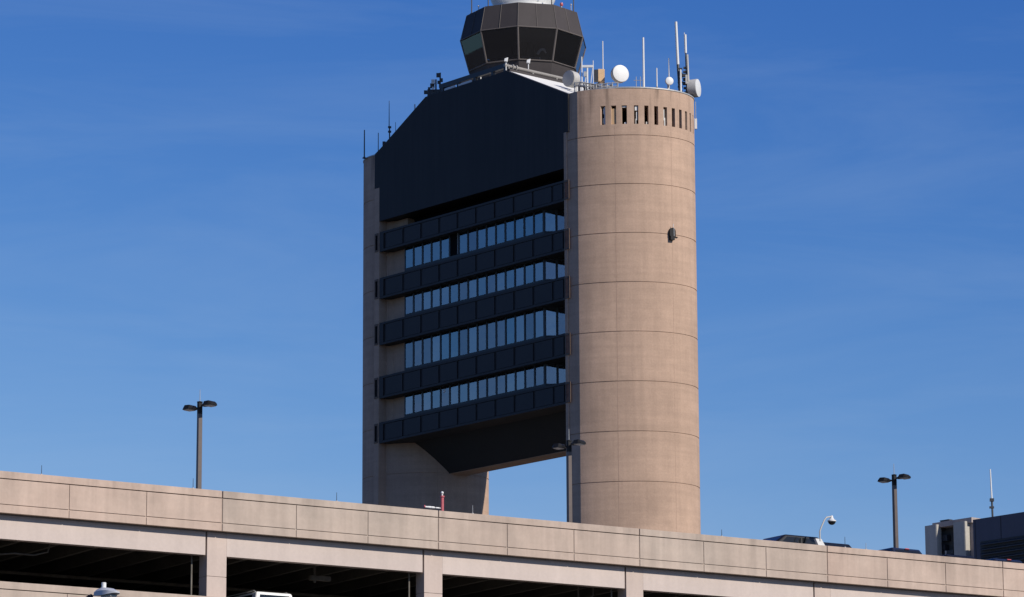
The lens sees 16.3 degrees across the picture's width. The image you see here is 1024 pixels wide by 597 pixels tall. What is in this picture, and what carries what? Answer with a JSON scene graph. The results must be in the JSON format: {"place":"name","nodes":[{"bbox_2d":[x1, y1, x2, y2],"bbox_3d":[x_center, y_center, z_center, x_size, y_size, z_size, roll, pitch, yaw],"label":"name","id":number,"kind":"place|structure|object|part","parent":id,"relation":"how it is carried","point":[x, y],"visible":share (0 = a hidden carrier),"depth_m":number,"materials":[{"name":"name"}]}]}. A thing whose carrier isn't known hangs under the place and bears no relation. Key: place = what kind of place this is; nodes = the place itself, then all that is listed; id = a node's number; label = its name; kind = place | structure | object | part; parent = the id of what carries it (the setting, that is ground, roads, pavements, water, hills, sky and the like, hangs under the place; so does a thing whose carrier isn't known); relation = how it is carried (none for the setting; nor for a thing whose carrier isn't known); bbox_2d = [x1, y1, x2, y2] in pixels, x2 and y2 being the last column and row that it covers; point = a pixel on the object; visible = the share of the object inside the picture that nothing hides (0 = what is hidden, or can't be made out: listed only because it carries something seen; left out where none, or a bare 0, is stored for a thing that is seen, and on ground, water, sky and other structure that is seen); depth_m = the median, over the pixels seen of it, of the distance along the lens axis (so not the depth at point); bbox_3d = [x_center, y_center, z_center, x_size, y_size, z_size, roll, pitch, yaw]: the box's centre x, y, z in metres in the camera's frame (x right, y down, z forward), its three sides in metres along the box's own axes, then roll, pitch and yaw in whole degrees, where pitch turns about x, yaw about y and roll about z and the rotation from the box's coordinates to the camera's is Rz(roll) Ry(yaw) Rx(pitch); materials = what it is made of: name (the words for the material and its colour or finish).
{"place":"outdoors","nodes":[
{"label":"outdoors","id":0,"kind":"place"},
{"bbox_2d":[0,0,1023,554],"label":"sky","id":1,"kind":"structure","parent":0,"point":[182,181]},
{"label":"ground","id":2,"kind":"structure","parent":0,"visible":0},
{"bbox_2d":[0,471,1023,596],"bbox_3d":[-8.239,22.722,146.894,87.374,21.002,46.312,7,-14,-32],"label":"parking garage","id":3,"kind":"structure","parent":2,"relation":"on","point":[61,536],"depth_m":126.78,"materials":[{"name":"concrete"}]},
{"bbox_2d":[182,400,216,488],"bbox_3d":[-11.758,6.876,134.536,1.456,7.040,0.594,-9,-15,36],"label":"lamp post","id":4,"kind":"object","parent":3,"relation":"on","point":[201,405],"visible":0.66,"depth_m":134.78,"materials":[{"name":"grey metal"}]},
{"bbox_2d":[226,590,291,596],"bbox_3d":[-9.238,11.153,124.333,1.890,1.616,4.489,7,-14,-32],"label":"parked car","id":5,"kind":"object","parent":3,"relation":"on","point":[263,594],"visible":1,"depth_m":122.78,"materials":[{"name":"white metal"}]},
{"bbox_2d":[423,491,444,510],"bbox_3d":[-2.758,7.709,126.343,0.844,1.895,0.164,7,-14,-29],"label":"standpipe","id":6,"kind":"object","parent":3,"relation":"on","point":[441,508],"visible":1,"depth_m":126.55,"materials":[{"name":"metal"}]},
{"bbox_2d":[552,439,585,522],"bbox_3d":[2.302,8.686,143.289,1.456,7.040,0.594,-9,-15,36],"label":"lamp post","id":7,"kind":"object","parent":3,"relation":"on","point":[568,446],"visible":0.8,"depth_m":143.56,"materials":[{"name":"grey metal"}]},
{"bbox_2d":[763,534,825,545],"bbox_3d":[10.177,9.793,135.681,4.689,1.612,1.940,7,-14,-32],"label":"parked car","id":8,"kind":"object","parent":3,"relation":"on","point":[796,539],"visible":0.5,"depth_m":135.33,"materials":[{"name":"black metal"}]},
{"bbox_3d":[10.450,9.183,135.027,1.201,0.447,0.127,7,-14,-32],"label":"side window","id":9,"kind":"part","parent":8,"relation":"part of","materials":[{"name":"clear glass"}]},
{"bbox_3d":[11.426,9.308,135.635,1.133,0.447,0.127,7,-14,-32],"label":"side window","id":10,"kind":"part","parent":8,"relation":"part of","materials":[{"name":"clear glass"}]},
{"bbox_2d":[814,515,835,544],"bbox_3d":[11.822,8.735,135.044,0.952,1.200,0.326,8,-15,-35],"label":"security camera","id":11,"kind":"object","parent":3,"relation":"on","point":[830,521],"visible":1,"depth_m":134.98,"materials":[{"name":"white paint"}]},
{"bbox_2d":[823,542,851,547],"bbox_3d":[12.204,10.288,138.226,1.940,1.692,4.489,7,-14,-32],"label":"parked car","id":12,"kind":"object","parent":3,"relation":"on","point":[837,544],"visible":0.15,"depth_m":137.95,"materials":[{"name":"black metal"}]},
{"bbox_2d":[877,474,910,547],"bbox_3d":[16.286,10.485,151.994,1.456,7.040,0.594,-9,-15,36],"label":"lamp post","id":13,"kind":"object","parent":3,"relation":"on","point":[894,504],"visible":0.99,"depth_m":152.26,"materials":[{"name":"grey metal"}]},
{"bbox_2d":[880,547,921,553],"bbox_3d":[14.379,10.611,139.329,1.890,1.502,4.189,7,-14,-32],"label":"parked car","id":14,"kind":"object","parent":3,"relation":"on","point":[906,550],"visible":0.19,"depth_m":138.11,"materials":[{"name":"blue metal"}]},
{"bbox_3d":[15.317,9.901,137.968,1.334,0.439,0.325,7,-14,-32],"label":"rear window","id":15,"kind":"part","parent":14,"relation":"part of","materials":[{"name":"black glass"}]},
{"bbox_2d":[940,554,974,558],"bbox_3d":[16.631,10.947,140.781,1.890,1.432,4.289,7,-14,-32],"label":"parked car","id":16,"kind":"object","parent":3,"relation":"on","point":[958,556],"visible":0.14,"depth_m":139.54,"materials":[{"name":"black metal"}]},
{"bbox_2d":[988,558,1021,562],"bbox_3d":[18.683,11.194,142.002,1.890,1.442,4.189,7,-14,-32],"label":"parked car","id":17,"kind":"object","parent":3,"relation":"on","point":[1007,560],"visible":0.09,"depth_m":140.78,"materials":[{"name":"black metal"}]},
{"bbox_2d":[362,0,700,533],"bbox_3d":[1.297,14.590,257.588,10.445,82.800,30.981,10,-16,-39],"label":"control tower","id":18,"kind":"structure","parent":2,"relation":"on","point":[529,281],"depth_m":254.62,"materials":[{"name":"concrete"}]},
{"bbox_2d":[362,130,365,158],"bbox_3d":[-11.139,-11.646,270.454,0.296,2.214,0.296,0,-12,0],"label":"whip antenna","id":19,"kind":"object","parent":18,"relation":"on","point":[364,157],"visible":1,"depth_m":270.37,"materials":[{"name":"metal"}]},
{"bbox_2d":[388,112,390,137],"bbox_3d":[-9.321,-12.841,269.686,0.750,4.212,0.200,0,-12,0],"label":"mast antenna","id":20,"kind":"object","parent":18,"relation":"on","point":[389,127],"visible":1,"depth_m":269.62,"materials":[{"name":"metal"}]},
{"bbox_2d":[404,293,412,316],"bbox_3d":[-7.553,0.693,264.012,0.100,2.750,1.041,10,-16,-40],"label":"window","id":21,"kind":"structure","parent":18,"relation":"in","point":[409,297],"depth_m":264.11,"materials":[{"name":"blue glass"}]},
{"bbox_2d":[404,339,412,370],"bbox_3d":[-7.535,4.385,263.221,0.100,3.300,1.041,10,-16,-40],"label":"window","id":22,"kind":"structure","parent":18,"relation":"in","point":[408,345],"depth_m":263.34,"materials":[{"name":"blue glass"}]},
{"bbox_2d":[404,393,412,416],"bbox_3d":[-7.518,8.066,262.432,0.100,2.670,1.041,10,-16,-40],"label":"window","id":23,"kind":"structure","parent":18,"relation":"in","point":[408,399],"depth_m":262.57,"materials":[{"name":"blue glass"}]},
{"bbox_2d":[405,246,412,270],"bbox_3d":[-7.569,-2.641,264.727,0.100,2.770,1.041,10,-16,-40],"label":"window","id":24,"kind":"structure","parent":18,"relation":"in","point":[408,250],"depth_m":264.82,"materials":[{"name":"blue glass"}]},
{"bbox_2d":[413,243,421,268],"bbox_3d":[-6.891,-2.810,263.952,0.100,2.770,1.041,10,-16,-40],"label":"window","id":25,"kind":"structure","parent":18,"relation":"in","point":[417,249],"depth_m":264.11,"materials":[{"name":"blue glass"}]},
{"bbox_2d":[413,291,421,313],"bbox_3d":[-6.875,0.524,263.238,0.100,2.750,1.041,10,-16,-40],"label":"window","id":26,"kind":"structure","parent":18,"relation":"in","point":[417,296],"depth_m":263.34,"materials":[{"name":"blue glass"}]},
{"bbox_2d":[413,337,421,368],"bbox_3d":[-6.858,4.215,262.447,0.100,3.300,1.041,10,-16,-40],"label":"window","id":27,"kind":"structure","parent":18,"relation":"in","point":[417,343],"depth_m":262.57,"materials":[{"name":"blue glass"}]},
{"bbox_2d":[413,391,421,414],"bbox_3d":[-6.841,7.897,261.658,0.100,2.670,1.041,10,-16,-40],"label":"window","id":28,"kind":"structure","parent":18,"relation":"in","point":[417,397],"depth_m":261.80,"materials":[{"name":"blue glass"}]},
{"bbox_2d":[422,241,430,266],"bbox_3d":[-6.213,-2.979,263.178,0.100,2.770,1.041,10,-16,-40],"label":"window","id":29,"kind":"structure","parent":18,"relation":"in","point":[426,246],"depth_m":263.34,"materials":[{"name":"blue glass"}]},
{"bbox_2d":[422,288,430,311],"bbox_3d":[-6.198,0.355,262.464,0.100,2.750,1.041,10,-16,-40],"label":"window","id":30,"kind":"structure","parent":18,"relation":"in","point":[426,294],"depth_m":262.57,"materials":[{"name":"blue glass"}]},
{"bbox_2d":[422,335,430,366],"bbox_3d":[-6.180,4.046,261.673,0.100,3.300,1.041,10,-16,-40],"label":"window","id":31,"kind":"structure","parent":18,"relation":"in","point":[426,341],"depth_m":261.74,"materials":[{"name":"blue glass"}]},
{"bbox_2d":[422,389,430,412],"bbox_3d":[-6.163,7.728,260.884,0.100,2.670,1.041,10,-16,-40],"label":"window","id":32,"kind":"structure","parent":18,"relation":"in","point":[426,395],"depth_m":260.97,"materials":[{"name":"blue glass"}]},
{"bbox_2d":[424,73,442,95],"bbox_3d":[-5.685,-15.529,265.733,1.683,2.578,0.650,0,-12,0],"label":"camera cluster","id":33,"kind":"object","parent":18,"relation":"on","point":[433,85],"visible":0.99,"depth_m":265.64,"materials":[{"name":"metal"}]},
{"bbox_2d":[431,238,439,263],"bbox_3d":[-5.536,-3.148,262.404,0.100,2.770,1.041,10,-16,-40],"label":"window","id":34,"kind":"structure","parent":18,"relation":"in","point":[435,244],"depth_m":262.57,"materials":[{"name":"blue glass"}]},
{"bbox_2d":[431,286,439,309],"bbox_3d":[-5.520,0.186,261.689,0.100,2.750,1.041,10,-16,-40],"label":"window","id":35,"kind":"structure","parent":18,"relation":"in","point":[435,292],"depth_m":261.80,"materials":[{"name":"blue glass"}]},
{"bbox_2d":[431,333,439,363],"bbox_3d":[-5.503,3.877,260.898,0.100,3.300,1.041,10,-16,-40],"label":"window","id":36,"kind":"structure","parent":18,"relation":"in","point":[435,338],"depth_m":261.04,"materials":[{"name":"blue glass"}]},
{"bbox_2d":[431,387,439,410],"bbox_3d":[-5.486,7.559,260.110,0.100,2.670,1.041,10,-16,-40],"label":"window","id":37,"kind":"structure","parent":18,"relation":"in","point":[435,393],"depth_m":260.21,"materials":[{"name":"blue glass"}]},
{"bbox_2d":[440,236,448,261],"bbox_3d":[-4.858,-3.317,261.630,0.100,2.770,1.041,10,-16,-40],"label":"window","id":38,"kind":"structure","parent":18,"relation":"in","point":[444,241],"depth_m":261.80,"materials":[{"name":"blue glass"}]},
{"bbox_2d":[440,283,449,307],"bbox_3d":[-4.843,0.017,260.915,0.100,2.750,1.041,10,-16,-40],"label":"window","id":39,"kind":"structure","parent":18,"relation":"in","point":[444,289],"depth_m":260.97,"materials":[{"name":"blue glass"}]},
{"bbox_2d":[440,330,449,361],"bbox_3d":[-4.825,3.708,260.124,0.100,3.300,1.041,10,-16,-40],"label":"window","id":40,"kind":"structure","parent":18,"relation":"in","point":[444,336],"depth_m":260.21,"materials":[{"name":"blue glass"}]},
{"bbox_2d":[440,385,449,408],"bbox_3d":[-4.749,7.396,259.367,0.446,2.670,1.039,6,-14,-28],"label":"window","id":41,"kind":"structure","parent":18,"relation":"in","point":[445,390],"depth_m":259.45,"materials":[{"name":"blue glass"}]},
{"bbox_2d":[449,233,458,258],"bbox_3d":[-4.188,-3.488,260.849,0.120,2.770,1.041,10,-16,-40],"label":"window","id":42,"kind":"structure","parent":18,"relation":"in","point":[453,239],"depth_m":260.91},
{"bbox_2d":[450,281,458,304],"bbox_3d":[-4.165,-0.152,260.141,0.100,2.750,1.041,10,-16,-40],"label":"window","id":43,"kind":"structure","parent":18,"relation":"in","point":[454,287],"depth_m":260.21,"materials":[{"name":"blue glass"}]},
{"bbox_2d":[450,328,458,359],"bbox_3d":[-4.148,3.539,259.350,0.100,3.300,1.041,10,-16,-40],"label":"window","id":44,"kind":"structure","parent":18,"relation":"in","point":[454,334],"depth_m":259.38,"materials":[{"name":"blue glass"}]},
{"bbox_2d":[450,383,458,406],"bbox_3d":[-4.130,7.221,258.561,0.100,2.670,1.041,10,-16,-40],"label":"window","id":45,"kind":"structure","parent":18,"relation":"in","point":[454,388],"depth_m":258.63,"materials":[{"name":"blue glass"}]},
{"bbox_2d":[459,230,467,256],"bbox_3d":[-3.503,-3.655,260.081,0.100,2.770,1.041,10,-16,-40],"label":"window","id":46,"kind":"structure","parent":18,"relation":"in","point":[463,236],"depth_m":260.14,"materials":[{"name":"blue glass"}]},
{"bbox_2d":[459,278,467,302],"bbox_3d":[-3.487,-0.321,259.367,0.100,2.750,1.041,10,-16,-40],"label":"window","id":47,"kind":"structure","parent":18,"relation":"in","point":[463,284],"depth_m":259.45,"materials":[{"name":"blue glass"}]},
{"bbox_2d":[459,326,467,357],"bbox_3d":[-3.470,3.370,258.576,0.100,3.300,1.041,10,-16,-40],"label":"window","id":48,"kind":"structure","parent":18,"relation":"in","point":[463,332],"depth_m":258.63,"materials":[{"name":"blue glass"}]},
{"bbox_2d":[459,381,467,404],"bbox_3d":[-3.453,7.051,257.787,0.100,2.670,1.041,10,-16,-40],"label":"window","id":49,"kind":"structure","parent":18,"relation":"in","point":[463,386],"depth_m":257.87,"materials":[{"name":"blue glass"}]},
{"bbox_2d":[468,228,476,253],"bbox_3d":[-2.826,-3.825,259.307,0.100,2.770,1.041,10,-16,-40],"label":"window","id":50,"kind":"structure","parent":18,"relation":"in","point":[472,234],"depth_m":259.38,"materials":[{"name":"blue glass"}]},
{"bbox_2d":[468,276,476,299],"bbox_3d":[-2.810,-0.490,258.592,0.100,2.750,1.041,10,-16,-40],"label":"window","id":51,"kind":"structure","parent":18,"relation":"in","point":[472,282],"depth_m":258.69,"materials":[{"name":"blue glass"}]},
{"bbox_2d":[468,324,476,355],"bbox_3d":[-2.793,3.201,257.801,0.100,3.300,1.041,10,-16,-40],"label":"window","id":52,"kind":"structure","parent":18,"relation":"in","point":[472,329],"depth_m":257.90,"materials":[{"name":"blue glass"}]},
{"bbox_2d":[468,379,476,402],"bbox_3d":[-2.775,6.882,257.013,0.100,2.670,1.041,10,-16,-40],"label":"window","id":53,"kind":"structure","parent":18,"relation":"in","point":[472,384],"depth_m":257.11,"materials":[{"name":"blue glass"}]},
{"bbox_2d":[477,226,485,251],"bbox_3d":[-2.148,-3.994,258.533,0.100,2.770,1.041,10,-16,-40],"label":"window","id":54,"kind":"structure","parent":18,"relation":"in","point":[481,231],"depth_m":258.66,"materials":[{"name":"blue glass"}]},
{"bbox_2d":[477,274,486,297],"bbox_3d":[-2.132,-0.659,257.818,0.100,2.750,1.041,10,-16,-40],"label":"window","id":55,"kind":"structure","parent":18,"relation":"in","point":[481,280],"depth_m":257.93,"materials":[{"name":"blue glass"}]},
{"bbox_2d":[477,321,486,353],"bbox_3d":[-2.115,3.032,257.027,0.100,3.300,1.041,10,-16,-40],"label":"window","id":56,"kind":"structure","parent":18,"relation":"in","point":[481,327],"depth_m":257.11,"materials":[{"name":"blue glass"}]},
{"bbox_2d":[477,376,486,400],"bbox_3d":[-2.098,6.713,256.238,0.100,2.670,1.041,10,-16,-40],"label":"window","id":57,"kind":"structure","parent":18,"relation":"in","point":[481,382],"depth_m":256.36,"materials":[{"name":"blue glass"}]},
{"bbox_2d":[486,223,495,249],"bbox_3d":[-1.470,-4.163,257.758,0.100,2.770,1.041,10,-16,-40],"label":"window","id":58,"kind":"structure","parent":18,"relation":"in","point":[491,228],"depth_m":257.87,"materials":[{"name":"blue glass"}]},
{"bbox_2d":[486,271,495,295],"bbox_3d":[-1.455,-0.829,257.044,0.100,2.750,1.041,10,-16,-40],"label":"window","id":59,"kind":"structure","parent":18,"relation":"in","point":[490,277],"depth_m":257.11,"materials":[{"name":"blue glass"}]},
{"bbox_2d":[487,319,495,350],"bbox_3d":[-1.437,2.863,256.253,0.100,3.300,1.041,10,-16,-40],"label":"window","id":60,"kind":"structure","parent":18,"relation":"in","point":[491,325],"depth_m":256.30,"materials":[{"name":"blue glass"}]},
{"bbox_2d":[487,374,495,398],"bbox_3d":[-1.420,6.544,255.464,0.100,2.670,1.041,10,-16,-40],"label":"window","id":61,"kind":"structure","parent":18,"relation":"in","point":[491,380],"depth_m":255.55,"materials":[{"name":"blue glass"}]},
{"bbox_2d":[496,220,504,246],"bbox_3d":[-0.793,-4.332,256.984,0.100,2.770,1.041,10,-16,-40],"label":"window","id":62,"kind":"structure","parent":18,"relation":"in","point":[500,226],"depth_m":257.05,"materials":[{"name":"blue glass"}]},
{"bbox_2d":[496,269,504,292],"bbox_3d":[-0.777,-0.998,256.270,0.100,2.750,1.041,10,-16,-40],"label":"window","id":63,"kind":"structure","parent":18,"relation":"in","point":[500,275],"depth_m":256.36,"materials":[{"name":"blue glass"}]},
{"bbox_2d":[496,317,505,348],"bbox_3d":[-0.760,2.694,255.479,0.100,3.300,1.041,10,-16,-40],"label":"window","id":64,"kind":"structure","parent":18,"relation":"in","point":[500,323],"depth_m":255.55,"materials":[{"name":"blue glass"}]},
{"bbox_2d":[496,372,505,396],"bbox_3d":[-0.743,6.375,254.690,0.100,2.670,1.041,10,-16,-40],"label":"window","id":65,"kind":"structure","parent":18,"relation":"in","point":[500,378],"depth_m":254.80,"materials":[{"name":"blue glass"}]},
{"bbox_2d":[505,217,514,243],"bbox_3d":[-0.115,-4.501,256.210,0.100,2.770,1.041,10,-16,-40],"label":"window","id":66,"kind":"structure","parent":18,"relation":"in","point":[509,223],"depth_m":256.30,"materials":[{"name":"blue glass"}]},
{"bbox_2d":[505,266,514,290],"bbox_3d":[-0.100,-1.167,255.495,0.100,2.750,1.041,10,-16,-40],"label":"window","id":67,"kind":"structure","parent":18,"relation":"in","point":[509,272],"depth_m":255.61,"materials":[{"name":"blue glass"}]},
{"bbox_2d":[505,314,514,346],"bbox_3d":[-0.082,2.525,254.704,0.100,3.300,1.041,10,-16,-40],"label":"window","id":68,"kind":"structure","parent":18,"relation":"in","point":[510,320],"depth_m":254.74,"materials":[{"name":"blue glass"}]},
{"bbox_2d":[506,370,514,394],"bbox_3d":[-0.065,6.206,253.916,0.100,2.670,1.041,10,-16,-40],"label":"window","id":69,"kind":"structure","parent":18,"relation":"in","point":[510,376],"depth_m":253.99,"materials":[{"name":"blue glass"}]},
{"bbox_2d":[515,215,523,241],"bbox_3d":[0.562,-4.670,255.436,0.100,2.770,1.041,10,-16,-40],"label":"window","id":70,"kind":"structure","parent":18,"relation":"in","point":[519,221],"depth_m":255.49,"materials":[{"name":"blue glass"}]},
{"bbox_2d":[515,264,523,288],"bbox_3d":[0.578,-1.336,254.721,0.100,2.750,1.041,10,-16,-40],"label":"window","id":71,"kind":"structure","parent":18,"relation":"in","point":[519,270],"depth_m":254.80,"materials":[{"name":"blue glass"}]},
{"bbox_2d":[515,312,524,344],"bbox_3d":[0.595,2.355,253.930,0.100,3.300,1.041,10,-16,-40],"label":"window","id":72,"kind":"structure","parent":18,"relation":"in","point":[519,318],"depth_m":253.99,"materials":[{"name":"blue glass"}]},
{"bbox_2d":[515,368,524,392],"bbox_3d":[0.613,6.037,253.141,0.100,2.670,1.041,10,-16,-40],"label":"window","id":73,"kind":"structure","parent":18,"relation":"in","point":[520,373],"depth_m":253.25,"materials":[{"name":"blue glass"}]},
{"bbox_2d":[524,212,533,238],"bbox_3d":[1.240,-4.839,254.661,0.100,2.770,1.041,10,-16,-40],"label":"window","id":74,"kind":"structure","parent":18,"relation":"in","point":[528,218],"depth_m":254.74,"materials":[{"name":"blue glass"}]},
{"bbox_2d":[524,261,533,285],"bbox_3d":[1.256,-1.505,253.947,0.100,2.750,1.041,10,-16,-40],"label":"window","id":75,"kind":"structure","parent":18,"relation":"in","point":[528,267],"depth_m":254.06,"materials":[{"name":"blue glass"}]},
{"bbox_2d":[525,310,533,341],"bbox_3d":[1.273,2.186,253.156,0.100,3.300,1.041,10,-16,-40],"label":"window","id":76,"kind":"structure","parent":18,"relation":"in","point":[529,315],"depth_m":253.19,"materials":[{"name":"blue glass"}]},
{"bbox_2d":[525,366,534,390],"bbox_3d":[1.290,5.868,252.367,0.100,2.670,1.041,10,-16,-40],"label":"window","id":77,"kind":"structure","parent":18,"relation":"in","point":[529,371],"depth_m":252.45,"materials":[{"name":"blue glass"}]},
{"bbox_2d":[534,210,542,236],"bbox_3d":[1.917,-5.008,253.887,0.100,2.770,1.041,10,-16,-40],"label":"window","id":78,"kind":"structure","parent":18,"relation":"in","point":[538,215],"depth_m":253.93,"materials":[{"name":"blue glass"}]},
{"bbox_2d":[534,259,543,283],"bbox_3d":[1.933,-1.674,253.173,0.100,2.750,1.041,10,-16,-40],"label":"window","id":79,"kind":"structure","parent":18,"relation":"in","point":[538,265],"depth_m":253.25,"materials":[{"name":"blue glass"}]},
{"bbox_2d":[534,307,543,339],"bbox_3d":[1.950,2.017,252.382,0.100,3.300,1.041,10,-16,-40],"label":"window","id":80,"kind":"structure","parent":18,"relation":"in","point":[538,313],"depth_m":252.45,"materials":[{"name":"blue glass"}]},
{"bbox_2d":[535,363,543,387],"bbox_3d":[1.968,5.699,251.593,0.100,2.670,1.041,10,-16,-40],"label":"window","id":81,"kind":"structure","parent":18,"relation":"in","point":[539,369],"depth_m":251.65,"materials":[{"name":"blue glass"}]},
{"bbox_2d":[544,209,555,233],"bbox_3d":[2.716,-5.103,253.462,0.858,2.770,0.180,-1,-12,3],"label":"window","id":82,"kind":"structure","parent":18,"relation":"in","point":[547,211],"depth_m":253.50,"materials":[{"name":"black glass"}]},
{"bbox_2d":[545,258,556,280],"bbox_3d":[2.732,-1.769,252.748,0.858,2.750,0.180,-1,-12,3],"label":"window","id":83,"kind":"structure","parent":18,"relation":"in","point":[555,259],"depth_m":252.76,"materials":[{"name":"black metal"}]},
{"bbox_2d":[545,307,556,337],"bbox_3d":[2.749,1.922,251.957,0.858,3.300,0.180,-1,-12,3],"label":"window","id":84,"kind":"structure","parent":18,"relation":"in","point":[550,312],"depth_m":252.14,"materials":[{"name":"blue glass"}]},
{"bbox_2d":[545,363,557,385],"bbox_3d":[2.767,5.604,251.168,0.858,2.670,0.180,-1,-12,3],"label":"window","id":85,"kind":"structure","parent":18,"relation":"in","point":[549,364],"depth_m":251.16,"materials":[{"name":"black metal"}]},
{"bbox_2d":[556,209,563,230],"bbox_3d":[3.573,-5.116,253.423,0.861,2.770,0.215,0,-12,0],"label":"window","id":86,"kind":"structure","parent":18,"relation":"in","point":[559,212],"depth_m":253.44,"materials":[{"name":"blue glass"}]},
{"bbox_2d":[557,258,564,277],"bbox_3d":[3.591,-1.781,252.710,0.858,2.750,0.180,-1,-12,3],"label":"window","id":87,"kind":"structure","parent":18,"relation":"in","point":[557,258],"depth_m":252.82,"materials":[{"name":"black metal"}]},
{"bbox_2d":[557,307,564,334],"bbox_3d":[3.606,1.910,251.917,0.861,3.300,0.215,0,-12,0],"label":"window","id":88,"kind":"structure","parent":18,"relation":"in","point":[560,310],"depth_m":251.96,"materials":[{"name":"blue glass"}]},
{"bbox_2d":[557,363,564,382],"bbox_3d":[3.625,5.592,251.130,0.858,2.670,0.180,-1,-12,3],"label":"window","id":89,"kind":"structure","parent":18,"relation":"in","point":[558,364],"depth_m":251.28,"materials":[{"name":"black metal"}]},
{"bbox_2d":[562,70,579,91],"bbox_3d":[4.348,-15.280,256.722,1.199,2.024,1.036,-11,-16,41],"label":"dish antenna","id":90,"kind":"object","parent":18,"relation":"attached to","point":[570,77],"visible":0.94,"depth_m":256.39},
{"bbox_2d":[581,57,582,90],"bbox_3d":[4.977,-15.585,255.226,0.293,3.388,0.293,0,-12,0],"label":"whip antenna","id":91,"kind":"object","parent":18,"relation":"on","point":[581,75],"visible":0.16,"depth_m":255.24,"materials":[{"name":"white paint"}]},
{"bbox_2d":[582,61,593,89],"bbox_3d":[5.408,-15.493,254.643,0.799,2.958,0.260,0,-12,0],"label":"antenna frame","id":92,"kind":"object","parent":18,"relation":"on","point":[586,71],"visible":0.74,"depth_m":254.78,"materials":[{"name":"white paint"}]},
{"bbox_2d":[574,81,617,91],"bbox_3d":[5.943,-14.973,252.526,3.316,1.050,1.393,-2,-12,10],"label":"roof railing","id":93,"kind":"object","parent":18,"relation":"on","point":[595,86],"visible":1,"depth_m":252.30,"materials":[{"name":"metal"}]},
{"bbox_2d":[594,69,604,85],"bbox_3d":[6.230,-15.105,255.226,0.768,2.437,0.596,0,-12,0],"label":"equipment cabinet","id":94,"kind":"object","parent":18,"relation":"on","point":[599,75],"visible":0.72,"depth_m":255.13,"materials":[{"name":"metal"}]},
{"bbox_2d":[602,41,603,84],"bbox_3d":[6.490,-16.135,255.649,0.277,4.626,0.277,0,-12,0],"label":"whip antenna","id":95,"kind":"object","parent":18,"relation":"on","point":[602,56],"visible":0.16,"depth_m":255.86,"materials":[{"name":"white paint"}]},
{"bbox_2d":[611,65,628,82],"bbox_3d":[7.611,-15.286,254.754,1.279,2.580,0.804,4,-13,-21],"label":"dish antenna","id":96,"kind":"object","parent":18,"relation":"on","point":[619,73],"visible":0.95,"depth_m":254.53,"materials":[{"name":"white paint"}]},
{"bbox_2d":[642,37,644,86],"bbox_3d":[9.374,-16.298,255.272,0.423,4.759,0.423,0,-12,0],"label":"whip antenna","id":97,"kind":"object","parent":18,"relation":"on","point":[643,60],"visible":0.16,"depth_m":255.36,"materials":[{"name":"white paint"}]},
{"bbox_2d":[665,77,672,88],"bbox_3d":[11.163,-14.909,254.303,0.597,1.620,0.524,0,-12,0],"label":"dish antenna","id":98,"kind":"object","parent":18,"relation":"on","point":[668,81],"visible":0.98,"depth_m":254.22,"materials":[{"name":"white paint"}]},
{"bbox_2d":[668,58,669,88],"bbox_3d":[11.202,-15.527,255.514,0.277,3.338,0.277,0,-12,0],"label":"whip antenna","id":99,"kind":"object","parent":18,"relation":"on","point":[668,71],"visible":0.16,"depth_m":255.65,"materials":[{"name":"white paint"}]},
{"bbox_2d":[669,224,677,240],"bbox_3d":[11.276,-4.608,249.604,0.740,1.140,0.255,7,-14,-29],"label":"antenna","id":100,"kind":"object","parent":18,"relation":"attached to","point":[672,233],"depth_m":249.43,"materials":[{"name":"grey paint"}]},
{"bbox_2d":[675,22,682,91],"bbox_3d":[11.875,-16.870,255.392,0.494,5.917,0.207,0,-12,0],"label":"mast antenna","id":101,"kind":"object","parent":18,"relation":"on","point":[677,54],"visible":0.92,"depth_m":255.38,"materials":[{"name":"white paint"}]},
{"bbox_2d":[680,69,681,90],"bbox_3d":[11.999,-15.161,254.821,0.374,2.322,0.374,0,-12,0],"label":"whip antenna","id":102,"kind":"object","parent":18,"relation":"on","point":[680,81],"visible":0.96,"depth_m":254.82,"materials":[{"name":"white paint"}]},
{"bbox_2d":[682,32,692,95],"bbox_3d":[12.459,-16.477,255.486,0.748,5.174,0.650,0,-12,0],"label":"mast antenna","id":103,"kind":"object","parent":18,"relation":"on","point":[686,75],"visible":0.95,"depth_m":255.33,"materials":[{"name":"white paint"}]},
{"bbox_2d":[687,79,700,97],"bbox_3d":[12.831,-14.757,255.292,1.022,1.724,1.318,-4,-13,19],"label":"dish antenna","id":104,"kind":"object","parent":18,"relation":"on","point":[694,87],"visible":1,"depth_m":254.82,"materials":[{"name":"white paint"}]},
{"bbox_2d":[694,102,696,128],"bbox_3d":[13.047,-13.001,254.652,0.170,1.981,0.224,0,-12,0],"label":"antenna","id":105,"kind":"object","parent":18,"relation":"attached to","point":[695,121],"depth_m":254.52,"materials":[{"name":"white paint"}]},
{"bbox_2d":[925,512,1023,563],"bbox_3d":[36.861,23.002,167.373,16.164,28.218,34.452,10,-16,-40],"label":"rooftop building","id":106,"kind":"structure","parent":2,"relation":"on","point":[999,537],"depth_m":174.06,"materials":[{"name":"metal"}]},
{"bbox_2d":[989,469,993,516],"bbox_3d":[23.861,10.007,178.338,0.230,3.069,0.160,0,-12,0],"label":"whip antenna","id":107,"kind":"object","parent":106,"relation":"on","point":[991,507],"visible":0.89,"depth_m":178.27,"materials":[{"name":"white paint"}]},
{"label":"road","id":108,"kind":"structure","parent":0,"visible":0},
{"bbox_2d":[86,582,119,596],"bbox_3d":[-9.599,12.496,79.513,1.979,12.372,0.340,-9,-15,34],"label":"street lamp","id":109,"kind":"object","parent":108,"relation":"on","point":[103,591],"visible":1,"depth_m":80.28,"materials":[{"name":"metal"}]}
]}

